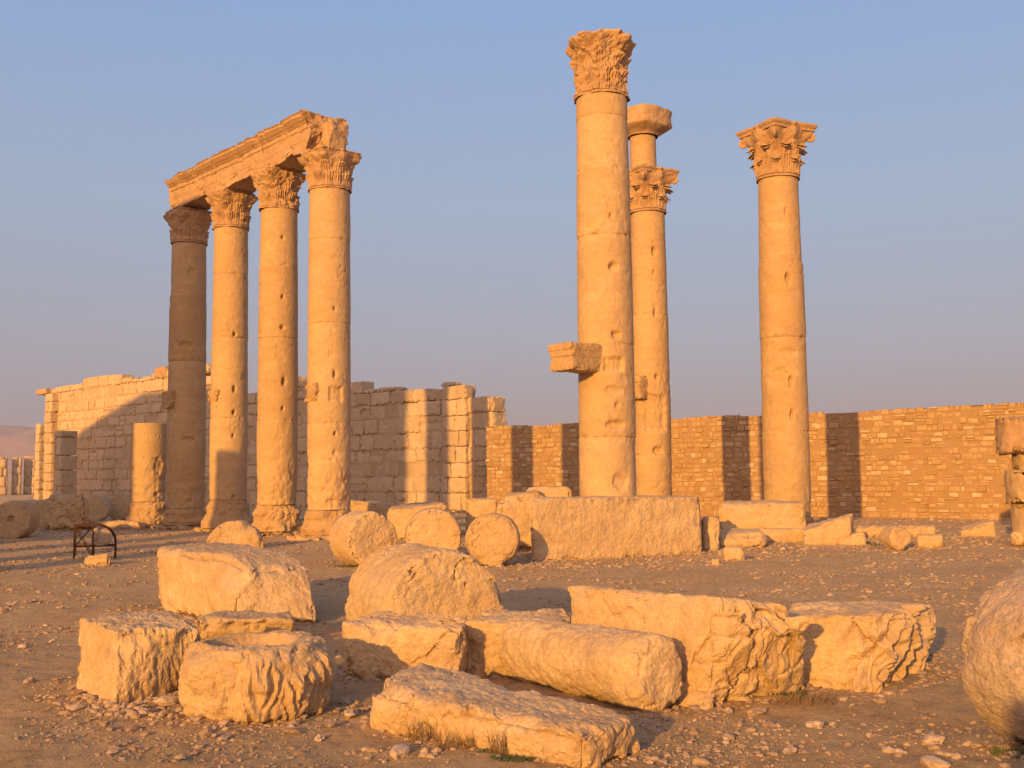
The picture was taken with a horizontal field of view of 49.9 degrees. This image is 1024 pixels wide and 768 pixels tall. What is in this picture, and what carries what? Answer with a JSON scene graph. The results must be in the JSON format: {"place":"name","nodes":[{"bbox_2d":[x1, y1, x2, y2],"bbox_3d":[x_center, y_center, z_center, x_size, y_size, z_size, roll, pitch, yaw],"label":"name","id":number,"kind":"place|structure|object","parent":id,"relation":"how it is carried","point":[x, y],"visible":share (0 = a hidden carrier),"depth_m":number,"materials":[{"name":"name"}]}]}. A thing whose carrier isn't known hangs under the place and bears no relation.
{"place":"outdoors","nodes":[
{"label":"outdoors","id":0,"kind":"place"},
{"bbox_2d":[0,457,7,494],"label":"distant pier","id":1,"kind":"structure","parent":0,"point":[3,477],"depth_m":121.69,"materials":[{"name":"stone"}]},
{"bbox_2d":[11,457,21,494],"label":"distant pier","id":2,"kind":"structure","parent":0,"point":[16,477],"depth_m":123.14,"materials":[{"name":"stone"}]},
{"bbox_2d":[0,425,37,479],"bbox_3d":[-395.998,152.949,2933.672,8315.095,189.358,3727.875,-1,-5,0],"label":"hills","id":3,"kind":"structure","parent":0,"point":[17,441],"depth_m":3354.43,"materials":[{"name":"pink"}]},
{"bbox_2d":[23,456,35,493],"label":"distant pier","id":4,"kind":"structure","parent":0,"point":[29,470],"depth_m":124.62,"materials":[{"name":"stone"}]},
{"bbox_2d":[34,424,45,500],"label":"pier","id":5,"kind":"structure","parent":0,"point":[39,481],"depth_m":87.23,"materials":[{"name":"stone"}]},
{"bbox_2d":[34,499,45,526],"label":"column drum","id":6,"kind":"object","parent":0,"point":[39,504],"depth_m":40.21,"materials":[{"name":"stone"}]},
{"bbox_2d":[53,431,77,494],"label":"dark pier","id":7,"kind":"structure","parent":0,"point":[65,467],"depth_m":75.87,"materials":[{"name":"stone"}]},
{"bbox_2d":[0,480,1023,767],"bbox_3d":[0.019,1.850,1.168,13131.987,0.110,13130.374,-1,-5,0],"label":"ground","id":8,"kind":"structure","parent":0,"point":[44,666],"depth_m":9.64,"materials":[{"name":"soil"}]},
{"bbox_2d":[0,500,39,537],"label":"column drum","id":9,"kind":"object","parent":8,"relation":"on","point":[19,518],"depth_m":32.42,"materials":[{"name":"stone"}]},
{"bbox_2d":[17,644,26,647],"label":"loose stone","id":10,"kind":"object","parent":8,"relation":"on","point":[21,645],"visible":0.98,"depth_m":11.28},
{"bbox_2d":[23,677,34,684],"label":"loose stone","id":11,"kind":"object","parent":8,"relation":"on","point":[29,680],"visible":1,"depth_m":9.30,"materials":[{"name":"stone"}]},
{"bbox_2d":[43,393,58,498],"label":"corner pier","id":12,"kind":"structure","parent":8,"relation":"on","point":[51,414],"depth_m":85.21,"materials":[{"name":"stone"}]},
{"bbox_2d":[36,388,51,394],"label":"lintel stub","id":13,"kind":"object","parent":12,"relation":"on","point":[45,391],"visible":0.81,"depth_m":86.64,"materials":[{"name":"stone"}]},
{"bbox_2d":[43,493,88,530],"bbox_3d":[-15.275,4.451,37.699,1.477,1.446,2.390,1,-5,-23],"label":"fallen stone","id":14,"kind":"object","parent":8,"relation":"on","point":[62,511],"visible":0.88,"depth_m":36.99,"materials":[{"name":"stone"}]},
{"bbox_2d":[66,703,86,710],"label":"loose stone","id":15,"kind":"object","parent":8,"relation":"on","point":[75,706],"visible":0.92,"depth_m":8.40,"materials":[{"name":"stone"}]},
{"bbox_2d":[81,694,94,699],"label":"loose stone","id":16,"kind":"object","parent":8,"relation":"on","point":[86,696],"visible":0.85,"depth_m":8.70,"materials":[{"name":"stone"}]},
{"bbox_2d":[73,524,116,558],"bbox_3d":[-9.199,3.480,24.287,0.873,0.757,0.540,1,-5,-18],"label":"rusty frame","id":17,"kind":"object","parent":8,"relation":"on","point":[92,545],"visible":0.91,"depth_m":24.12,"materials":[{"name":"metal"}]},
{"bbox_2d":[91,526,112,545],"bbox_3d":[-9.073,3.369,24.335,0.459,0.469,0.244,2,-5,-28],"label":"millstone","id":18,"kind":"object","parent":17,"relation":"in","point":[103,536],"visible":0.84,"depth_m":24.24,"materials":[{"name":"stone"}]},
{"bbox_2d":[84,553,110,565],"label":"fallen stone","id":19,"kind":"object","parent":8,"relation":"on","point":[102,559],"visible":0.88,"depth_m":22.10,"materials":[{"name":"stone"}]},
{"bbox_2d":[87,494,112,520],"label":"column drum","id":20,"kind":"object","parent":8,"relation":"on","point":[100,506],"depth_m":44.38,"materials":[{"name":"stone"}]},
{"bbox_2d":[106,749,118,754],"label":"loose stone","id":21,"kind":"object","parent":8,"relation":"on","point":[113,751],"visible":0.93,"depth_m":6.99,"materials":[{"name":"stone"}]},
{"bbox_2d":[88,520,139,529],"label":"fallen stone","id":22,"kind":"object","parent":8,"relation":"on","point":[121,524],"visible":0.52,"depth_m":37.29,"materials":[{"name":"stone"}]},
{"bbox_2d":[109,493,130,519],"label":"column drum","id":23,"kind":"object","parent":8,"relation":"on","point":[120,502],"depth_m":46.20,"materials":[{"name":"stone"}]},
{"bbox_2d":[76,611,200,703],"bbox_3d":[-3.252,2.301,9.438,0.917,0.647,1.885,2,-5,-29],"label":"stone block","id":24,"kind":"object","parent":8,"relation":"on","point":[126,657],"depth_m":8.76,"materials":[{"name":"stone"}]},
{"bbox_2d":[136,708,148,714],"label":"loose stone","id":25,"kind":"object","parent":8,"relation":"on","point":[142,711],"visible":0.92,"depth_m":8.11,"materials":[{"name":"stone"}]},
{"bbox_2d":[125,423,166,528],"bbox_3d":[-12.957,3.336,39.170,1.728,3.848,1.721,4,-6,-41],"label":"column stump","id":26,"kind":"object","parent":8,"relation":"on","point":[147,508],"visible":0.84,"depth_m":38.69,"materials":[{"name":"stone"}]},
{"bbox_2d":[152,695,178,705],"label":"loose stone","id":27,"kind":"object","parent":8,"relation":"on","point":[165,700],"visible":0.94,"depth_m":8.43,"materials":[{"name":"stone"}]},
{"bbox_2d":[174,754,185,759],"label":"loose stone","id":28,"kind":"object","parent":8,"relation":"on","point":[181,756],"visible":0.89,"depth_m":6.75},
{"bbox_2d":[151,206,212,530],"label":"stone column","id":29,"kind":"structure","parent":8,"relation":"on","point":[184,399],"depth_m":37.59,"materials":[{"name":"stone"}]},
{"bbox_2d":[165,158,216,209],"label":"architrave block","id":30,"kind":"structure","parent":29,"relation":"on","point":[194,186],"depth_m":37.36,"materials":[{"name":"stone"}]},
{"bbox_2d":[194,743,205,748],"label":"loose stone","id":31,"kind":"object","parent":8,"relation":"on","point":[201,745],"visible":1,"depth_m":7.07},
{"bbox_2d":[194,188,257,531],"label":"stone column","id":32,"kind":"structure","parent":8,"relation":"on","point":[228,392],"depth_m":35.45,"materials":[{"name":"stone"}]},
{"bbox_2d":[210,134,263,193],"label":"architrave block","id":33,"kind":"structure","parent":32,"relation":"on","point":[239,164],"depth_m":34.98,"materials":[{"name":"stone"}]},
{"bbox_2d":[206,520,264,547],"bbox_3d":[-6.806,4.048,27.043,1.418,1.389,0.548,0,-5,-9],"label":"column drum","id":34,"kind":"object","parent":8,"relation":"on","point":[239,532],"depth_m":26.84,"materials":[{"name":"stone"}]},
{"bbox_2d":[157,542,315,623],"bbox_3d":[-3.726,2.589,14.338,1.333,0.903,3.623,2,-6,-33],"label":"stone block","id":35,"kind":"object","parent":8,"relation":"on","point":[198,579],"depth_m":13.52,"materials":[{"name":"stone"}]},
{"bbox_2d":[195,610,296,640],"bbox_3d":[-2.876,2.663,11.995,1.141,0.337,0.852,-1,-5,0],"label":"stone block","id":36,"kind":"object","parent":8,"relation":"on","point":[216,624],"depth_m":11.66,"materials":[{"name":"stone"}]},
{"bbox_2d":[178,630,336,722],"bbox_3d":[-1.893,2.204,8.259,1.170,0.593,1.186,-1,-5,0],"label":"carved capital","id":37,"kind":"object","parent":8,"relation":"on","point":[257,677],"visible":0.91,"depth_m":7.83,"materials":[{"name":"stone"}]},
{"bbox_2d":[51,364,506,506],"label":"ashlar wall","id":38,"kind":"structure","parent":8,"relation":"on","point":[396,447],"depth_m":59.65,"materials":[{"name":"stone"}]},
{"bbox_2d":[154,366,167,378],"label":"top stone","id":39,"kind":"object","parent":38,"relation":"on","point":[160,372],"visible":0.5,"depth_m":74.61,"materials":[{"name":"stone"}]},
{"bbox_2d":[441,385,473,510],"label":"wall pilaster","id":40,"kind":"object","parent":38,"relation":"attached to","point":[456,461],"depth_m":53.75,"materials":[{"name":"stone"}]},
{"bbox_2d":[251,166,306,536],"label":"stone column","id":41,"kind":"structure","parent":8,"relation":"on","point":[276,512],"depth_m":33.03,"materials":[{"name":"stone"}]},
{"bbox_2d":[257,109,347,171],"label":"architrave block","id":42,"kind":"structure","parent":41,"relation":"on","point":[287,141],"depth_m":32.37,"materials":[{"name":"stone"}]},
{"bbox_2d":[314,734,324,740],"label":"loose stone","id":43,"kind":"object","parent":8,"relation":"on","point":[318,737],"visible":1,"depth_m":7.25,"materials":[{"name":"stone"}]},
{"bbox_2d":[286,145,361,540],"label":"stone column","id":44,"kind":"structure","parent":8,"relation":"on","point":[329,180],"depth_m":30.75,"materials":[{"name":"stone"}]},
{"bbox_2d":[321,119,348,148],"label":"broken block","id":45,"kind":"structure","parent":44,"relation":"on","point":[334,134],"depth_m":31.59,"materials":[{"name":"stone"}]},
{"bbox_2d":[328,563,358,567],"bbox_3d":[-3.209,3.500,21.162,0.680,0.082,0.430,-1,-5,0],"label":"weed tuft","id":46,"kind":"object","parent":8,"relation":"on","point":[348,565],"visible":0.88,"depth_m":21.19,"materials":[{"name":"plant"}]},
{"bbox_2d":[339,698,350,703],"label":"loose stone","id":47,"kind":"object","parent":8,"relation":"on","point":[347,700],"visible":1,"depth_m":8.41,"materials":[{"name":"stone"}]},
{"bbox_2d":[344,708,356,717],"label":"loose stone","id":48,"kind":"object","parent":8,"relation":"on","point":[349,713],"visible":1,"depth_m":7.86,"materials":[{"name":"stone"}]},
{"bbox_2d":[329,511,396,565],"bbox_3d":[-2.918,3.023,21.529,1.076,1.086,0.985,3,-6,-34],"label":"column drum","id":49,"kind":"object","parent":8,"relation":"on","point":[357,538],"depth_m":21.16,"materials":[{"name":"stone"}]},
{"bbox_2d":[350,500,395,517],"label":"fallen stone","id":50,"kind":"object","parent":8,"relation":"on","point":[381,508],"visible":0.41,"depth_m":44.46,"materials":[{"name":"stone"}]},
{"bbox_2d":[389,743,410,758],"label":"loose stone","id":51,"kind":"object","parent":8,"relation":"on","point":[400,750],"visible":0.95,"depth_m":6.78,"materials":[{"name":"stone"}]},
{"bbox_2d":[342,610,467,679],"bbox_3d":[-0.918,2.337,9.804,1.100,0.581,1.717,-1,-5,0],"label":"stone block","id":52,"kind":"object","parent":8,"relation":"on","point":[384,644],"depth_m":9.27,"materials":[{"name":"stone"}]},
{"bbox_2d":[387,502,446,539],"bbox_3d":[-2.632,3.807,30.409,1.758,1.056,1.600,-1,-5,0],"label":"fallen stone","id":53,"kind":"object","parent":8,"relation":"on","point":[399,517],"visible":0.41,"depth_m":29.85,"materials":[{"name":"stone"}]},
{"bbox_2d":[401,501,434,504],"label":"fallen stone","id":54,"kind":"object","parent":8,"relation":"on","point":[420,503],"visible":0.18,"depth_m":41.34,"materials":[{"name":"stone"}]},
{"bbox_2d":[405,715,439,743],"bbox_3d":[-0.569,2.238,7.141,0.244,0.200,0.217,-1,-5,0],"label":"weed tuft","id":55,"kind":"object","parent":8,"relation":"on","point":[419,732],"visible":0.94,"depth_m":7.11,"materials":[{"name":"plant"}]},
{"bbox_2d":[345,543,504,619],"bbox_3d":[-0.997,2.510,12.298,1.414,1.410,1.633,2,-5,-24],"label":"column drum","id":56,"kind":"object","parent":8,"relation":"on","point":[414,579],"depth_m":11.67,"materials":[{"name":"stone"}]},
{"bbox_2d":[405,507,460,549],"bbox_3d":[-1.586,3.030,22.013,1.120,1.120,1.133,0,-5,-5],"label":"column drum","id":57,"kind":"object","parent":8,"relation":"on","point":[436,527],"depth_m":21.49,"materials":[{"name":"stone"}]},
{"bbox_2d":[429,727,475,750],"bbox_3d":[-0.376,2.243,6.946,0.338,0.139,0.200,0,-5,-10],"label":"weed tuft","id":58,"kind":"object","parent":8,"relation":"on","point":[448,740],"visible":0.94,"depth_m":6.91,"materials":[{"name":"plant"}]},
{"bbox_2d":[465,498,496,530],"bbox_3d":[-0.907,3.920,32.335,0.947,1.130,1.071,-1,-5,0],"label":"fallen stone","id":59,"kind":"object","parent":8,"relation":"on","point":[476,507],"visible":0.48,"depth_m":31.92,"materials":[{"name":"stone"}]},
{"bbox_2d":[473,748,489,752],"bbox_3d":[-0.183,2.264,6.767,0.106,0.039,0.039,0,-5,-9],"label":"weed tuft","id":60,"kind":"object","parent":8,"relation":"on","point":[481,751],"visible":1,"depth_m":6.76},
{"bbox_2d":[465,513,519,566],"bbox_3d":[-0.371,2.999,21.258,1.066,1.024,0.862,-1,-5,0],"label":"column drum","id":61,"kind":"object","parent":8,"relation":"on","point":[492,539],"depth_m":20.87,"materials":[{"name":"stone"}]},
{"bbox_2d":[481,725,506,755],"bbox_3d":[-0.109,2.193,6.768,0.191,0.195,0.122,-2,-5,11],"label":"weed tuft","id":62,"kind":"object","parent":8,"relation":"on","point":[502,746],"visible":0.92,"depth_m":6.75,"materials":[{"name":"plant"}]},
{"bbox_2d":[370,663,639,767],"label":"stone slab","id":63,"kind":"structure","parent":8,"relation":"on","point":[568,732],"depth_m":7.01,"materials":[{"name":"stone"}]},
{"bbox_2d":[488,752,536,761],"bbox_3d":[0.003,2.260,6.637,0.257,0.055,0.198,2,-5,-28],"label":"weed tuft","id":64,"kind":"object","parent":8,"relation":"on","point":[517,757],"visible":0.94,"depth_m":6.62,"materials":[{"name":"plant"}]},
{"bbox_2d":[465,608,571,677],"bbox_3d":[0.145,2.347,9.945,1.015,0.570,1.462,-1,-5,5],"label":"stone block","id":65,"kind":"object","parent":8,"relation":"on","point":[484,629],"depth_m":9.45,"materials":[{"name":"stone"}]},
{"bbox_2d":[496,490,545,550],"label":"stone block","id":66,"kind":"object","parent":8,"relation":"on","point":[514,506],"depth_m":24.97,"materials":[{"name":"stone"}]},
{"bbox_2d":[526,486,571,496],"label":"fallen stone","id":67,"kind":"object","parent":8,"relation":"on","point":[558,491],"visible":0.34,"depth_m":41.71,"materials":[{"name":"stone"}]},
{"bbox_2d":[498,614,683,711],"bbox_3d":[0.590,2.217,8.808,0.609,0.616,1.833,3,-6,-35],"label":"column drum","id":68,"kind":"object","parent":8,"relation":"on","point":[627,669],"depth_m":8.36,"materials":[{"name":"stone"}]},
{"bbox_2d":[548,29,635,496],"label":"stone column","id":69,"kind":"structure","parent":8,"relation":"on","point":[598,357],"depth_m":24.29,"materials":[{"name":"stone"}]},
{"bbox_2d":[529,495,701,560],"bbox_3d":[2.294,3.056,23.568,4.718,1.350,1.171,2,-5,-25],"label":"stone block","id":70,"kind":"object","parent":8,"relation":"on","point":[580,528],"depth_m":22.89,"materials":[{"name":"stone"}]},
{"bbox_2d":[627,104,671,168],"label":"stone column","id":71,"kind":"structure","parent":8,"relation":"on","point":[648,125],"depth_m":46.39,"materials":[{"name":"stone"}]},
{"bbox_2d":[648,756,659,762],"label":"loose stone","id":72,"kind":"object","parent":8,"relation":"on","point":[655,759],"visible":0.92,"depth_m":6.75,"materials":[{"name":"stone"}]},
{"bbox_2d":[629,163,679,495],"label":"stone column","id":73,"kind":"structure","parent":8,"relation":"on","point":[649,188],"depth_m":32.79,"materials":[{"name":"stone"}]},
{"bbox_2d":[568,585,809,709],"bbox_3d":[1.499,2.109,9.031,1.174,0.878,2.038,3,-6,-37],"label":"stone block","id":74,"kind":"object","parent":8,"relation":"on","point":[733,649],"depth_m":8.44,"materials":[{"name":"stone"}]},
{"bbox_2d":[692,758,709,765],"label":"loose stone","id":75,"kind":"object","parent":8,"relation":"on","point":[702,761],"visible":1,"depth_m":6.64,"materials":[{"name":"stone"}]},
{"bbox_2d":[701,516,719,549],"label":"fallen stone","id":76,"kind":"object","parent":8,"relation":"on","point":[710,526],"visible":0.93,"depth_m":24.48,"materials":[{"name":"stone"}]},
{"bbox_2d":[711,558,719,565],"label":"fallen stone","id":77,"kind":"object","parent":8,"relation":"on","point":[715,561],"visible":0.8,"depth_m":20.56,"materials":[{"name":"stone"}]},
{"bbox_2d":[723,706,732,713],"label":"loose stone","id":78,"kind":"object","parent":8,"relation":"on","point":[728,710],"visible":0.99,"depth_m":8.08,"materials":[{"name":"stone"}]},
{"bbox_2d":[722,733,734,740],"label":"loose stone","id":79,"kind":"object","parent":8,"relation":"on","point":[728,736],"visible":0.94,"depth_m":7.23,"materials":[{"name":"stone"}]},
{"bbox_2d":[723,546,744,560],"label":"fallen stone","id":80,"kind":"object","parent":8,"relation":"on","point":[730,553],"visible":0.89,"depth_m":21.42,"materials":[{"name":"stone"}]},
{"bbox_2d":[736,720,743,726],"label":"loose stone","id":81,"kind":"object","parent":8,"relation":"on","point":[739,723],"visible":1,"depth_m":7.66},
{"bbox_2d":[719,528,766,547],"bbox_3d":[5.262,3.591,25.428,1.208,0.488,0.994,-1,-5,9],"label":"fallen stone","id":82,"kind":"object","parent":8,"relation":"on","point":[747,538],"visible":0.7,"depth_m":25.03,"materials":[{"name":"stone"}]},
{"bbox_2d":[486,402,1023,519],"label":"rubble wall","id":83,"kind":"structure","parent":8,"relation":"on","point":[938,462],"depth_m":41.56,"materials":[{"name":"stone"}]},
{"bbox_2d":[745,706,765,716],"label":"loose stone","id":84,"kind":"object","parent":8,"relation":"on","point":[755,711],"visible":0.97,"depth_m":7.99,"materials":[{"name":"stone"}]},
{"bbox_2d":[718,500,806,529],"bbox_3d":[6.417,3.519,28.232,2.220,1.089,0.965,-1,-5,9],"label":"fallen stone","id":85,"kind":"object","parent":8,"relation":"on","point":[741,514],"visible":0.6,"depth_m":27.83,"materials":[{"name":"stone"}]},
{"bbox_2d":[736,117,817,524],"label":"stone column","id":86,"kind":"structure","parent":8,"relation":"on","point":[775,145],"depth_m":30.29,"materials":[{"name":"stone"}]},
{"bbox_2d":[758,528,804,542],"bbox_3d":[6.556,3.713,26.711,1.253,0.450,0.409,-1,-5,8],"label":"fallen stone","id":87,"kind":"object","parent":8,"relation":"on","point":[785,534],"visible":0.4,"depth_m":26.54,"materials":[{"name":"stone"}]},
{"bbox_2d":[783,745,796,753],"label":"loose stone","id":88,"kind":"object","parent":8,"relation":"on","point":[790,749],"visible":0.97,"depth_m":6.88,"materials":[{"name":"stone"}]},
{"bbox_2d":[772,687,807,697],"bbox_3d":[2.185,2.430,8.651,0.296,0.071,0.218,-1,-5,0],"label":"weed tuft","id":89,"kind":"object","parent":8,"relation":"on","point":[785,693],"visible":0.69,"depth_m":8.64,"materials":[{"name":"plant"}]},
{"bbox_2d":[774,686,839,706],"bbox_3d":[2.248,2.371,8.345,0.530,0.146,0.338,-1,-5,0],"label":"weed tuft","id":90,"kind":"object","parent":8,"relation":"on","point":[812,698],"visible":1,"depth_m":8.33,"materials":[{"name":"plant"}]},
{"bbox_2d":[805,721,823,728],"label":"loose stone","id":91,"kind":"object","parent":8,"relation":"on","point":[816,724],"visible":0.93,"depth_m":7.49,"materials":[{"name":"stone"}]},
{"bbox_2d":[803,513,854,545],"bbox_3d":[7.429,3.450,25.779,1.277,0.809,0.947,-1,-5,9],"label":"fallen stone","id":92,"kind":"object","parent":8,"relation":"on","point":[832,531],"visible":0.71,"depth_m":25.35,"materials":[{"name":"stone"}]},
{"bbox_2d":[829,721,837,725],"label":"loose stone","id":93,"kind":"object","parent":8,"relation":"on","point":[832,723],"visible":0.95,"depth_m":7.60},
{"bbox_2d":[839,532,865,544],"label":"fallen stone","id":94,"kind":"object","parent":8,"relation":"on","point":[856,538],"visible":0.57,"depth_m":25.26,"materials":[{"name":"stone"}]},
{"bbox_2d":[788,600,936,692],"bbox_3d":[2.987,2.228,9.476,1.048,0.694,1.588,-4,-6,32],"label":"carved block","id":95,"kind":"object","parent":8,"relation":"on","point":[875,646],"depth_m":8.97,"materials":[{"name":"stone"}]},
{"bbox_2d":[865,732,874,737],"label":"loose stone","id":96,"kind":"object","parent":8,"relation":"on","point":[869,735],"visible":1,"depth_m":7.28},
{"bbox_2d":[880,525,910,550],"bbox_3d":[8.426,3.385,24.150,0.555,0.557,0.618,0,-5,-8],"label":"column drum","id":97,"kind":"object","parent":8,"relation":"on","point":[895,537],"depth_m":23.90,"materials":[{"name":"stone"}]},
{"bbox_2d":[856,524,935,537],"bbox_3d":[10.018,3.865,28.752,2.060,0.392,0.760,-1,-5,10],"label":"fallen stone","id":98,"kind":"object","parent":8,"relation":"on","point":[913,530],"visible":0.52,"depth_m":28.50,"materials":[{"name":"stone"}]},
{"bbox_2d":[895,748,907,754],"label":"loose stone","id":99,"kind":"object","parent":8,"relation":"on","point":[897,750],"visible":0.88,"depth_m":6.83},
{"bbox_2d":[916,533,944,548],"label":"fallen stone","id":100,"kind":"object","parent":8,"relation":"on","point":[936,541],"visible":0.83,"depth_m":24.36,"materials":[{"name":"stone"}]},
{"bbox_2d":[921,733,945,744],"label":"loose stone","id":101,"kind":"object","parent":8,"relation":"on","point":[930,737],"visible":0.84,"depth_m":7.06,"materials":[{"name":"stone"}]},
{"bbox_2d":[920,755,950,767],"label":"loose stone","id":102,"kind":"object","parent":8,"relation":"on","point":[930,761],"visible":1,"depth_m":6.44,"materials":[{"name":"stone"}]},
{"bbox_2d":[960,519,995,536],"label":"fallen stone","id":103,"kind":"object","parent":8,"relation":"on","point":[983,528],"visible":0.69,"depth_m":28.07,"materials":[{"name":"stone"}]},
{"bbox_2d":[961,568,1023,741],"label":"column drum","id":104,"kind":"object","parent":8,"relation":"on","point":[992,675],"depth_m":6.84,"materials":[{"name":"stone"}]},
{"bbox_2d":[986,746,1023,758],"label":"weed tuft","id":105,"kind":"object","parent":8,"relation":"on","point":[1003,751],"visible":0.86,"depth_m":6.82,"materials":[{"name":"plant"}]},
{"bbox_2d":[995,416,1023,545],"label":"stone pillar","id":106,"kind":"structure","parent":8,"relation":"on","point":[1009,432],"depth_m":25.38,"materials":[{"name":"stone"}]},
{"bbox_2d":[1010,531,1023,545],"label":"fallen stone","id":107,"kind":"object","parent":8,"relation":"on","point":[1017,538],"visible":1,"depth_m":25.23,"materials":[{"name":"stone"}]},
{"bbox_2d":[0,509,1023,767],"bbox_3d":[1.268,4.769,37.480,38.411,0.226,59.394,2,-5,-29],"label":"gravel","id":108,"kind":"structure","parent":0,"point":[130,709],"depth_m":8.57,"materials":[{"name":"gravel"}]},
{"bbox_2d":[0,0,1023,427],"label":"sky","id":109,"kind":"structure","parent":0,"point":[460,115],"materials":[{"name":"blue"}]}
]}

